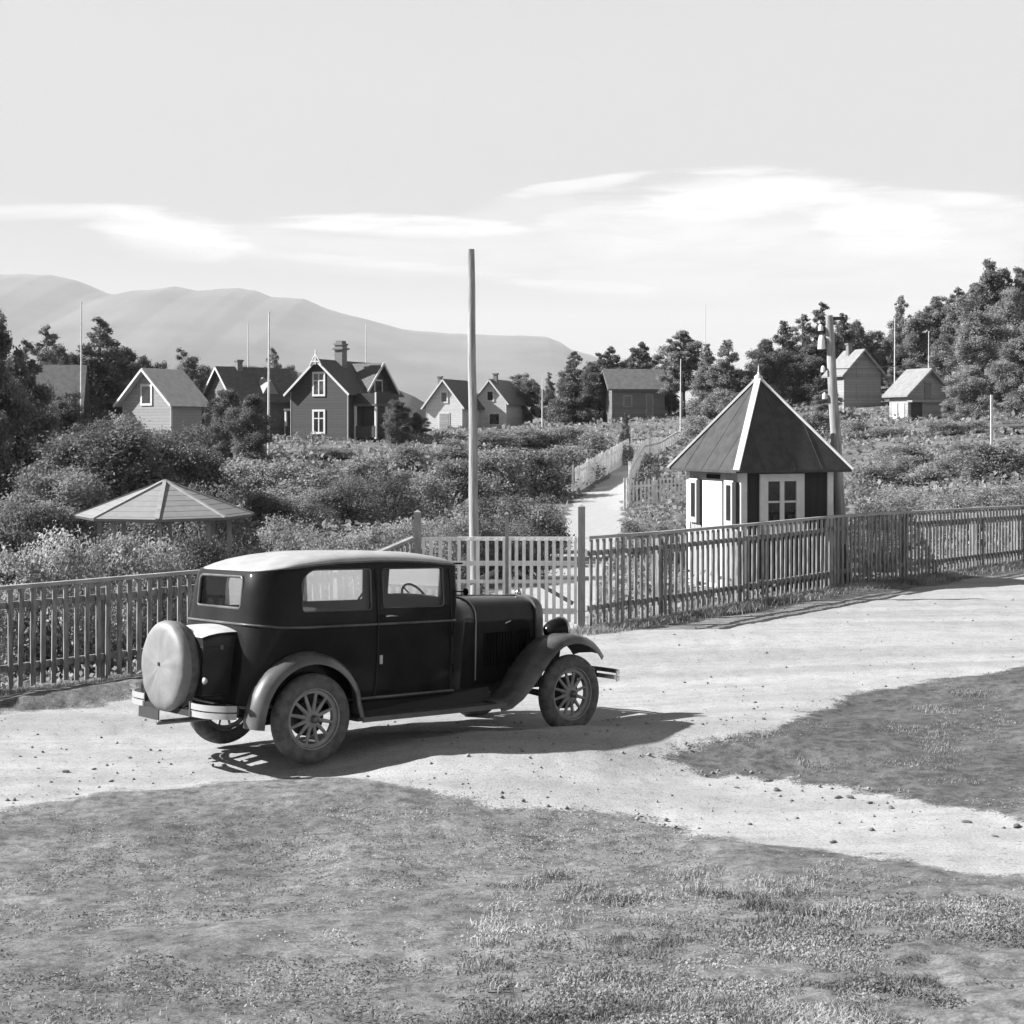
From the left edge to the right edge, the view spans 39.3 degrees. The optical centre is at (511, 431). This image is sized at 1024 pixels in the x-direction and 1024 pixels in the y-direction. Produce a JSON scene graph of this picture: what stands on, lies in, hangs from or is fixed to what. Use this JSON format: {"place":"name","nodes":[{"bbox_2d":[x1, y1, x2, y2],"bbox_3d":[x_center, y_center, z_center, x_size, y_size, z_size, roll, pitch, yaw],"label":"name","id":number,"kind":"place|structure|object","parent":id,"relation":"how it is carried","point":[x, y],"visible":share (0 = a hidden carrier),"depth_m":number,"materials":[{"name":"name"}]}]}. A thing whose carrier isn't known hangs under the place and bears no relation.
{"place":"outdoors","nodes":[
{"label":"outdoors","id":0,"kind":"place"},
{"bbox_2d":[0,274,687,422],"bbox_3d":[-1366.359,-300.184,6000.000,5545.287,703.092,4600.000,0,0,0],"label":"mountain","id":1,"kind":"structure","parent":0,"point":[208,328],"depth_m":5153.62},
{"bbox_2d":[0,369,1023,1023],"bbox_3d":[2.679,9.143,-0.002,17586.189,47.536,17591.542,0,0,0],"label":"ground","id":2,"kind":"structure","parent":0,"point":[848,737],"depth_m":9.04,"materials":[{"name":"grey plant"}]},
{"bbox_2d":[0,308,41,506],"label":"leafy tree","id":3,"kind":"object","parent":2,"relation":"on","point":[11,410],"visible":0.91,"depth_m":42.06,"materials":[{"name":"grey plant"}]},
{"bbox_2d":[0,354,60,508],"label":"leafy tree","id":4,"kind":"object","parent":2,"relation":"on","point":[19,446],"visible":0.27,"depth_m":45.92,"materials":[{"name":"grey plant"}]},
{"bbox_2d":[0,492,74,591],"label":"garden bush","id":5,"kind":"object","parent":2,"relation":"on","point":[20,528],"visible":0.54,"depth_m":29.73,"materials":[{"name":"grey plant"}]},
{"bbox_2d":[0,535,93,676],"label":"garden bush","id":6,"kind":"object","parent":2,"relation":"on","point":[3,628],"visible":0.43,"depth_m":19.24,"materials":[{"name":"grey plant"}]},
{"bbox_2d":[27,324,87,425],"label":"pointed tree","id":7,"kind":"object","parent":2,"relation":"on","point":[45,357],"visible":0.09,"depth_m":87.81,"materials":[{"name":"grey plant"}]},
{"bbox_2d":[0,463,119,567],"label":"garden bush","id":8,"kind":"object","parent":2,"relation":"on","point":[73,492],"visible":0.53,"depth_m":31.62,"materials":[{"name":"grey plant"}]},
{"bbox_2d":[31,365,89,436],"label":"house","id":9,"kind":"structure","parent":2,"relation":"on","point":[63,378],"depth_m":85.60,"materials":[{"name":"stone"}]},
{"bbox_2d":[0,520,126,674],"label":"garden bush","id":10,"kind":"object","parent":2,"relation":"on","point":[66,557],"visible":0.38,"depth_m":19.43,"materials":[{"name":"grey plant"}]},
{"bbox_2d":[42,390,92,443],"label":"leafy tree","id":11,"kind":"object","parent":2,"relation":"on","point":[68,410],"visible":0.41,"depth_m":69.49,"materials":[{"name":"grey plant"}]},
{"bbox_2d":[2,418,202,542],"bbox_3d":[-10.662,1.540,37.107,4.937,3.789,5.070,0,0,38],"label":"garden bush","id":12,"kind":"object","parent":2,"relation":"on","point":[111,458],"visible":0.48,"depth_m":36.18,"materials":[{"name":"grey plant"}]},
{"bbox_2d":[74,317,132,430],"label":"pointed tree","id":13,"kind":"object","parent":2,"relation":"on","point":[100,371],"visible":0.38,"depth_m":92.50,"materials":[{"name":"grey plant"}]},
{"bbox_2d":[69,531,166,666],"bbox_3d":[-5.898,2.482,20.800,1.900,2.104,1.844,0,0,21],"label":"garden bush","id":14,"kind":"object","parent":2,"relation":"on","point":[124,549],"visible":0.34,"depth_m":20.73,"materials":[{"name":"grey plant"}]},
{"bbox_2d":[75,522,178,570],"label":"garden bush","id":15,"kind":"object","parent":2,"relation":"on","point":[152,530],"visible":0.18,"depth_m":30.71,"materials":[{"name":"grey plant"}]},
{"bbox_2d":[111,531,193,657],"bbox_3d":[-5.331,2.503,21.214,1.743,2.116,1.650,0,0,-32],"label":"garden bush","id":16,"kind":"object","parent":2,"relation":"on","point":[164,563],"visible":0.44,"depth_m":21.10,"materials":[{"name":"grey plant"}]},
{"bbox_2d":[113,368,207,445],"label":"house","id":17,"kind":"structure","parent":2,"relation":"on","point":[165,398],"depth_m":85.03,"materials":[{"name":"white wood"}]},
{"bbox_2d":[73,479,253,615],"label":"garden pavilion","id":18,"kind":"structure","parent":2,"relation":"on","point":[159,503],"depth_m":22.85,"materials":[{"name":"grey wood"}]},
{"bbox_2d":[121,421,245,540],"bbox_3d":[-9.354,1.503,40.012,3.854,3.647,4.240,0,0,-39],"label":"garden bush","id":19,"kind":"object","parent":2,"relation":"on","point":[183,453],"visible":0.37,"depth_m":39.59,"materials":[{"name":"grey plant"}]},
{"bbox_2d":[175,347,209,413],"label":"pine tree","id":20,"kind":"object","parent":2,"relation":"on","point":[186,365],"visible":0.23,"depth_m":100.53,"materials":[{"name":"grey plant"}]},
{"bbox_2d":[156,528,240,613],"bbox_3d":[-4.864,2.509,22.233,1.613,2.054,1.704,0,0,-37],"label":"garden bush","id":21,"kind":"object","parent":2,"relation":"on","point":[205,561],"visible":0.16,"depth_m":22.10,"materials":[{"name":"grey plant"}]},
{"bbox_2d":[0,537,414,689],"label":"picket fence","id":22,"kind":"object","parent":2,"relation":"on","point":[104,655],"visible":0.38,"depth_m":17.23,"materials":[{"name":"paint"}]},
{"bbox_2d":[162,476,267,579],"bbox_3d":[-6.189,2.222,29.910,2.415,2.593,2.365,0,0,17],"label":"garden bush","id":23,"kind":"object","parent":2,"relation":"on","point":[221,528],"visible":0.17,"depth_m":29.97,"materials":[{"name":"grey plant"}]},
{"bbox_2d":[193,388,240,460],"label":"leafy tree","id":24,"kind":"object","parent":2,"relation":"on","point":[226,399],"visible":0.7,"depth_m":75.53,"materials":[{"name":"grey plant"}]},
{"bbox_2d":[202,360,295,436],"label":"house","id":25,"kind":"structure","parent":2,"relation":"on","point":[241,379],"depth_m":99.55,"materials":[{"name":"wood"}]},
{"bbox_2d":[220,394,280,464],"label":"leafy tree","id":26,"kind":"object","parent":2,"relation":"on","point":[249,439],"visible":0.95,"depth_m":71.58,"materials":[{"name":"grey plant"}]},
{"bbox_2d":[224,451,278,501],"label":"garden bush","id":27,"kind":"object","parent":2,"relation":"on","point":[246,471],"visible":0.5,"depth_m":54.44,"materials":[{"name":"grey plant"}]},
{"bbox_2d":[237,487,302,538],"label":"garden bush","id":28,"kind":"object","parent":2,"relation":"on","point":[262,503],"visible":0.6,"depth_m":40.71,"materials":[{"name":"grey plant"}]},
{"bbox_2d":[240,511,322,596],"bbox_3d":[-4.164,2.477,27.011,1.821,1.990,1.924,0,0,19],"label":"garden bush","id":29,"kind":"object","parent":2,"relation":"on","point":[291,543],"visible":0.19,"depth_m":26.83,"materials":[{"name":"grey plant"}]},
{"bbox_2d":[249,460,314,500],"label":"garden bush","id":30,"kind":"object","parent":2,"relation":"on","point":[277,470],"visible":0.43,"depth_m":53.74,"materials":[{"name":"grey plant"}]},
{"bbox_2d":[273,484,348,532],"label":"garden bush","id":31,"kind":"object","parent":2,"relation":"on","point":[318,499],"visible":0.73,"depth_m":41.61,"materials":[{"name":"grey plant"}]},
{"bbox_2d":[276,465,363,507],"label":"garden bush","id":32,"kind":"object","parent":2,"relation":"on","point":[313,477],"visible":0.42,"depth_m":51.66,"materials":[{"name":"grey plant"}]},
{"bbox_2d":[295,524,362,599],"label":"garden bush","id":33,"kind":"object","parent":2,"relation":"on","point":[326,544],"visible":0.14,"depth_m":25.75,"materials":[{"name":"grey plant"}]},
{"bbox_2d":[283,341,403,440],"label":"house","id":34,"kind":"structure","parent":2,"relation":"on","point":[340,397],"depth_m":95.09,"materials":[{"name":"wood"}]},
{"bbox_2d":[317,474,395,529],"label":"garden bush","id":35,"kind":"object","parent":2,"relation":"on","point":[352,513],"visible":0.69,"depth_m":42.71,"materials":[{"name":"grey plant"}]},
{"bbox_2d":[324,524,404,598],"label":"garden bush","id":36,"kind":"object","parent":2,"relation":"on","point":[369,539],"visible":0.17,"depth_m":25.48,"materials":[{"name":"grey plant"}]},
{"bbox_2d":[338,451,407,500],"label":"garden bush","id":37,"kind":"object","parent":2,"relation":"on","point":[357,468],"visible":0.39,"depth_m":55.65,"materials":[{"name":"grey plant"}]},
{"bbox_2d":[351,466,429,522],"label":"garden bush","id":38,"kind":"object","parent":2,"relation":"on","point":[398,506],"visible":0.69,"depth_m":45.61,"materials":[{"name":"grey plant"}]},
{"bbox_2d":[382,399,415,444],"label":"leafy tree","id":39,"kind":"object","parent":2,"relation":"on","point":[397,416],"visible":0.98,"depth_m":89.77,"materials":[{"name":"grey plant"}]},
{"bbox_2d":[376,446,443,470],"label":"garden bush","id":40,"kind":"object","parent":2,"relation":"on","point":[412,455],"visible":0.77,"depth_m":71.37,"materials":[{"name":"grey plant"}]},
{"bbox_2d":[370,515,456,583],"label":"garden bush","id":41,"kind":"object","parent":2,"relation":"on","point":[402,533],"visible":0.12,"depth_m":26.96,"materials":[{"name":"grey plant"}]},
{"bbox_2d":[414,510,420,553],"bbox_3d":[-1.400,2.205,21.250,0.107,2.110,0.107,0,0,0],"label":"gate post","id":42,"kind":"object","parent":2,"relation":"on","point":[417,531],"visible":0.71,"depth_m":21.20,"materials":[{"name":"grey paint"}]},
{"bbox_2d":[422,537,504,594],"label":"garden gate","id":43,"kind":"structure","parent":42,"relation":"attached to","point":[478,563],"depth_m":21.23,"materials":[{"name":"paint"}]},
{"bbox_2d":[396,475,457,518],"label":"garden bush","id":44,"kind":"object","parent":2,"relation":"on","point":[432,491],"visible":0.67,"depth_m":47.59,"materials":[{"name":"grey plant"}]},
{"bbox_2d":[420,376,484,432],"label":"house","id":45,"kind":"structure","parent":2,"relation":"on","point":[445,404],"depth_m":125.09,"materials":[{"name":"wood"}]},
{"bbox_2d":[422,511,491,584],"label":"garden bush","id":46,"kind":"object","parent":2,"relation":"on","point":[452,531],"visible":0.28,"depth_m":28.81,"materials":[{"name":"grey plant"}]},
{"bbox_2d":[429,460,489,503],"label":"garden bush","id":47,"kind":"object","parent":2,"relation":"on","point":[459,483],"visible":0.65,"depth_m":57.72,"materials":[{"name":"grey plant"}]},
{"bbox_2d":[467,249,478,594],"bbox_3d":[-0.644,0.169,24.042,0.172,6.481,0.272,0,0,-28],"label":"telegraph pole","id":48,"kind":"object","parent":2,"relation":"on","point":[473,473],"visible":0.83,"depth_m":24.00,"materials":[{"name":"grey wood"}]},
{"bbox_2d":[455,512,526,583],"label":"garden bush","id":49,"kind":"object","parent":2,"relation":"on","point":[485,533],"visible":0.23,"depth_m":29.36,"materials":[{"name":"grey plant"}]},
{"bbox_2d":[445,495,543,557],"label":"garden bush","id":50,"kind":"object","parent":2,"relation":"on","point":[482,506],"visible":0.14,"depth_m":32.77,"materials":[{"name":"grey plant"}]},
{"bbox_2d":[477,373,527,429],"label":"house","id":51,"kind":"structure","parent":2,"relation":"on","point":[502,402],"depth_m":128.12,"materials":[{"name":"wood"}]},
{"bbox_2d":[478,443,540,501],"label":"garden bush","id":52,"kind":"object","parent":2,"relation":"on","point":[499,463],"visible":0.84,"depth_m":59.55,"materials":[{"name":"grey plant"}]},
{"bbox_2d":[0,390,1023,688],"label":"undergrowth","id":53,"kind":"object","parent":2,"relation":"on","point":[680,506],"visible":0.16,"depth_m":62.74,"materials":[{"name":"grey plant"}]},
{"bbox_2d":[0,557,1023,696],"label":"verge grass","id":54,"kind":"structure","parent":2,"relation":"on","point":[730,608],"depth_m":23.22,"materials":[{"name":"plant"}]},
{"bbox_2d":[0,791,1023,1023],"bbox_3d":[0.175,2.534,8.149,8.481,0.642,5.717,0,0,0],"label":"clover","id":55,"kind":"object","parent":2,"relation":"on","point":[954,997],"visible":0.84,"depth_m":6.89,"materials":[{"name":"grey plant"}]},
{"bbox_2d":[490,514,564,579],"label":"garden bush","id":56,"kind":"object","parent":2,"relation":"on","point":[514,532],"visible":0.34,"depth_m":29.80,"materials":[{"name":"grey plant"}]},
{"bbox_2d":[489,489,577,559],"bbox_3d":[0.549,2.300,34.026,2.439,1.877,2.402,0,0,3],"label":"garden bush","id":57,"kind":"object","parent":2,"relation":"on","point":[551,531],"visible":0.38,"depth_m":33.93,"materials":[{"name":"grey plant"}]},
{"bbox_2d":[498,449,578,498],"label":"garden bush","id":58,"kind":"object","parent":2,"relation":"on","point":[547,481],"visible":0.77,"depth_m":61.69,"materials":[{"name":"grey plant"}]},
{"bbox_2d":[543,351,595,423],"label":"pointed tree","id":59,"kind":"object","parent":2,"relation":"on","point":[562,409],"visible":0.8,"depth_m":112.16,"materials":[{"name":"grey plant"}]},
{"bbox_2d":[539,443,610,480],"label":"garden bush","id":60,"kind":"object","parent":2,"relation":"on","point":[573,453],"visible":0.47,"depth_m":67.46,"materials":[{"name":"grey plant"}]},
{"bbox_2d":[578,504,584,628],"bbox_3d":[1.030,2.165,21.250,0.107,2.190,0.107,0,0,0],"label":"gate post","id":61,"kind":"object","parent":2,"relation":"on","point":[581,564],"visible":0.73,"depth_m":21.20,"materials":[{"name":"grey paint"}]},
{"bbox_2d":[509,537,576,623],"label":"garden gate","id":62,"kind":"structure","parent":61,"relation":"attached to","point":[538,582],"depth_m":21.23,"materials":[{"name":"paint"}]},
{"bbox_2d":[572,364,606,422],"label":"leafy tree","id":63,"kind":"object","parent":2,"relation":"on","point":[591,386],"visible":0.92,"depth_m":111.41,"materials":[{"name":"grey plant"}]},
{"bbox_2d":[572,438,631,491],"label":"path fence","id":64,"kind":"object","parent":2,"relation":"on","point":[610,459],"visible":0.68,"depth_m":68.06,"materials":[{"name":"white paint"}]},
{"bbox_2d":[572,431,637,464],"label":"garden bush","id":65,"kind":"object","parent":2,"relation":"on","point":[594,441],"visible":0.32,"depth_m":75.34,"materials":[{"name":"grey plant"}]},
{"bbox_2d":[599,369,666,422],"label":"house","id":66,"kind":"structure","parent":2,"relation":"on","point":[632,393],"depth_m":109.59,"materials":[{"name":"wood"}]},
{"bbox_2d":[624,427,683,509],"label":"path fence","id":67,"kind":"object","parent":2,"relation":"on","point":[655,445],"visible":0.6,"depth_m":78.09,"materials":[{"name":"white paint"}]},
{"bbox_2d":[626,477,685,509],"bbox_3d":[5.544,2.422,54.566,2.377,1.549,0.151,0,0,0],"label":"path fence","id":68,"kind":"object","parent":2,"relation":"on","point":[654,485],"visible":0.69,"depth_m":54.49,"materials":[{"name":"white paint"}]},
{"bbox_2d":[652,330,709,417],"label":"pine tree","id":69,"kind":"object","parent":2,"relation":"on","point":[688,345],"visible":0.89,"depth_m":107.43,"materials":[{"name":"grey plant"}]},
{"bbox_2d":[682,344,718,415],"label":"pointed tree","id":70,"kind":"object","parent":2,"relation":"on","point":[700,390],"visible":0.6,"depth_m":105.67,"materials":[{"name":"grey plant"}]},
{"bbox_2d":[696,339,753,417],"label":"pointed tree","id":71,"kind":"object","parent":2,"relation":"on","point":[724,392],"visible":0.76,"depth_m":103.64,"materials":[{"name":"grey plant"}]},
{"bbox_2d":[443,859,1023,995],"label":"grass tufts","id":72,"kind":"object","parent":2,"relation":"on","point":[765,903],"visible":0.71,"depth_m":7.62,"materials":[{"name":"plant"}]},
{"bbox_2d":[667,365,854,593],"bbox_3d":[4.618,0.835,26.861,2.580,4.170,2.580,0,0,-22],"label":"garden hut","id":73,"kind":"object","parent":2,"relation":"on","point":[758,448],"visible":0.65,"depth_m":26.15,"materials":[{"name":"wood"}]},
{"bbox_2d":[702,480,723,586],"bbox_3d":[3.701,1.885,26.468,0.054,1.970,0.700,0,0,-22],"label":"door","id":74,"kind":"structure","parent":73,"relation":"in","point":[712,491],"depth_m":26.45,"materials":[{"name":"white wood"}]},
{"bbox_2d":[759,473,804,533],"bbox_3d":[4.883,1.294,25.886,1.000,1.081,0.074,0,0,-22],"label":"window","id":75,"kind":"structure","parent":73,"relation":"in","point":[781,496],"depth_m":25.88,"materials":[{"name":"white wood"}]},
{"bbox_2d":[744,338,792,399],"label":"leafy tree","id":76,"kind":"object","parent":2,"relation":"on","point":[769,372],"visible":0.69,"depth_m":111.23,"materials":[{"name":"grey plant"}]},
{"bbox_2d":[772,320,803,401],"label":"pointed tree","id":77,"kind":"object","parent":2,"relation":"on","point":[786,335],"visible":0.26,"depth_m":117.56,"materials":[{"name":"grey plant"}]},
{"bbox_2d":[778,344,827,404],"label":"leafy tree","id":78,"kind":"object","parent":2,"relation":"on","point":[809,383],"visible":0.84,"depth_m":111.31,"materials":[{"name":"grey plant"}]},
{"bbox_2d":[585,505,1023,625],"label":"picket fence","id":79,"kind":"object","parent":2,"relation":"on","point":[736,588],"visible":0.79,"depth_m":24.52,"materials":[{"name":"paint"}]},
{"bbox_2d":[817,315,849,582],"bbox_3d":[6.074,0.479,27.022,0.609,5.368,0.305,0,0,0],"label":"telegraph pole","id":80,"kind":"object","parent":2,"relation":"on","point":[838,483],"visible":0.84,"depth_m":26.99,"materials":[{"name":"grey wood"}]},
{"bbox_2d":[822,343,887,408],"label":"house","id":81,"kind":"structure","parent":2,"relation":"on","point":[856,388],"depth_m":106.02,"materials":[{"name":"wood"}]},
{"bbox_2d":[844,458,907,490],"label":"garden bush","id":82,"kind":"object","parent":2,"relation":"on","point":[868,472],"visible":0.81,"depth_m":49.66,"materials":[{"name":"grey plant"}]},
{"bbox_2d":[848,497,909,571],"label":"garden bush","id":83,"kind":"object","parent":2,"relation":"on","point":[869,509],"visible":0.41,"depth_m":29.82,"materials":[{"name":"grey plant"}]},
{"bbox_2d":[878,295,911,387],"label":"pointed tree","id":84,"kind":"object","parent":2,"relation":"on","point":[888,358],"visible":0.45,"depth_m":123.60,"materials":[{"name":"grey plant"}]},
{"bbox_2d":[861,483,933,528],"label":"garden bush","id":85,"kind":"object","parent":2,"relation":"on","point":[899,500],"visible":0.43,"depth_m":36.63,"materials":[{"name":"grey plant"}]},
{"bbox_2d":[882,368,950,420],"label":"house","id":86,"kind":"structure","parent":2,"relation":"on","point":[913,393],"depth_m":95.02,"materials":[{"name":"wood"}]},
{"bbox_2d":[882,454,950,485],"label":"garden bush","id":87,"kind":"object","parent":2,"relation":"on","point":[926,475],"visible":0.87,"depth_m":49.57,"materials":[{"name":"grey plant"}]},
{"bbox_2d":[893,316,944,370],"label":"leafy tree","id":88,"kind":"object","parent":2,"relation":"on","point":[915,342],"visible":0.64,"depth_m":119.43,"materials":[{"name":"grey plant"}]},
{"bbox_2d":[920,333,974,386],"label":"leafy tree","id":89,"kind":"object","parent":2,"relation":"on","point":[940,350],"visible":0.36,"depth_m":107.67,"materials":[{"name":"grey plant"}]},
{"bbox_2d":[909,487,994,542],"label":"garden bush","id":90,"kind":"object","parent":2,"relation":"on","point":[948,505],"visible":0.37,"depth_m":34.75,"materials":[{"name":"grey plant"}]},
{"bbox_2d":[941,365,995,420],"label":"leafy tree","id":91,"kind":"object","parent":2,"relation":"on","point":[973,399],"visible":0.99,"depth_m":85.51,"materials":[{"name":"grey plant"}]},
{"bbox_2d":[942,309,1019,400],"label":"leafy tree","id":92,"kind":"object","parent":2,"relation":"on","point":[975,336],"visible":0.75,"depth_m":99.34,"materials":[{"name":"grey plant"}]},
{"bbox_2d":[946,483,1023,528],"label":"garden bush","id":93,"kind":"object","parent":2,"relation":"on","point":[995,498],"visible":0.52,"depth_m":38.00,"materials":[{"name":"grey plant"}]},
{"bbox_2d":[951,443,1023,484],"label":"garden bush","id":94,"kind":"object","parent":2,"relation":"on","point":[976,469],"visible":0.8,"depth_m":47.62,"materials":[{"name":"grey plant"}]},
{"bbox_2d":[958,258,1023,348],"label":"pine tree","id":95,"kind":"object","parent":2,"relation":"on","point":[991,285],"visible":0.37,"depth_m":110.85,"materials":[{"name":"grey plant"}]},
{"bbox_2d":[984,286,1023,376],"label":"leafy tree","id":96,"kind":"object","parent":2,"relation":"on","point":[1013,303],"visible":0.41,"depth_m":103.46,"materials":[{"name":"grey plant"}]},
{"bbox_2d":[986,337,1023,415],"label":"leafy tree","id":97,"kind":"object","parent":2,"relation":"on","point":[1013,375],"visible":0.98,"depth_m":87.69,"materials":[{"name":"grey plant"}]},
{"bbox_2d":[0,573,1023,874],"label":"gravel road","id":98,"kind":"structure","parent":0,"point":[824,659],"depth_m":13.19,"materials":[{"name":"grey gravel"}]},
{"bbox_2d":[132,550,619,763],"bbox_3d":[-1.157,2.030,13.721,4.870,1.801,1.712,4,-5,-41],"label":"vintage car","id":99,"kind":"object","parent":98,"relation":"on","point":[404,635],"visible":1,"depth_m":12.76,"materials":[{"name":"black paint"}]},
{"bbox_2d":[0,599,1023,834],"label":"pebbles","id":100,"kind":"object","parent":98,"relation":"on","point":[637,818],"visible":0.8,"depth_m":12.18,"materials":[{"name":"grey stone"}]},
{"bbox_2d":[0,0,1023,402],"label":"sky","id":101,"kind":"structure","parent":0,"point":[612,172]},
{"bbox_2d":[491,459,632,630],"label":"garden path","id":102,"kind":"structure","parent":0,"point":[602,503],"depth_m":44.31,"materials":[{"name":"grey gravel"}]},
{"bbox_2d":[711,669,1023,792],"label":"island grass","id":103,"kind":"structure","parent":0,"point":[975,693],"depth_m":13.35,"materials":[{"name":"plant"}]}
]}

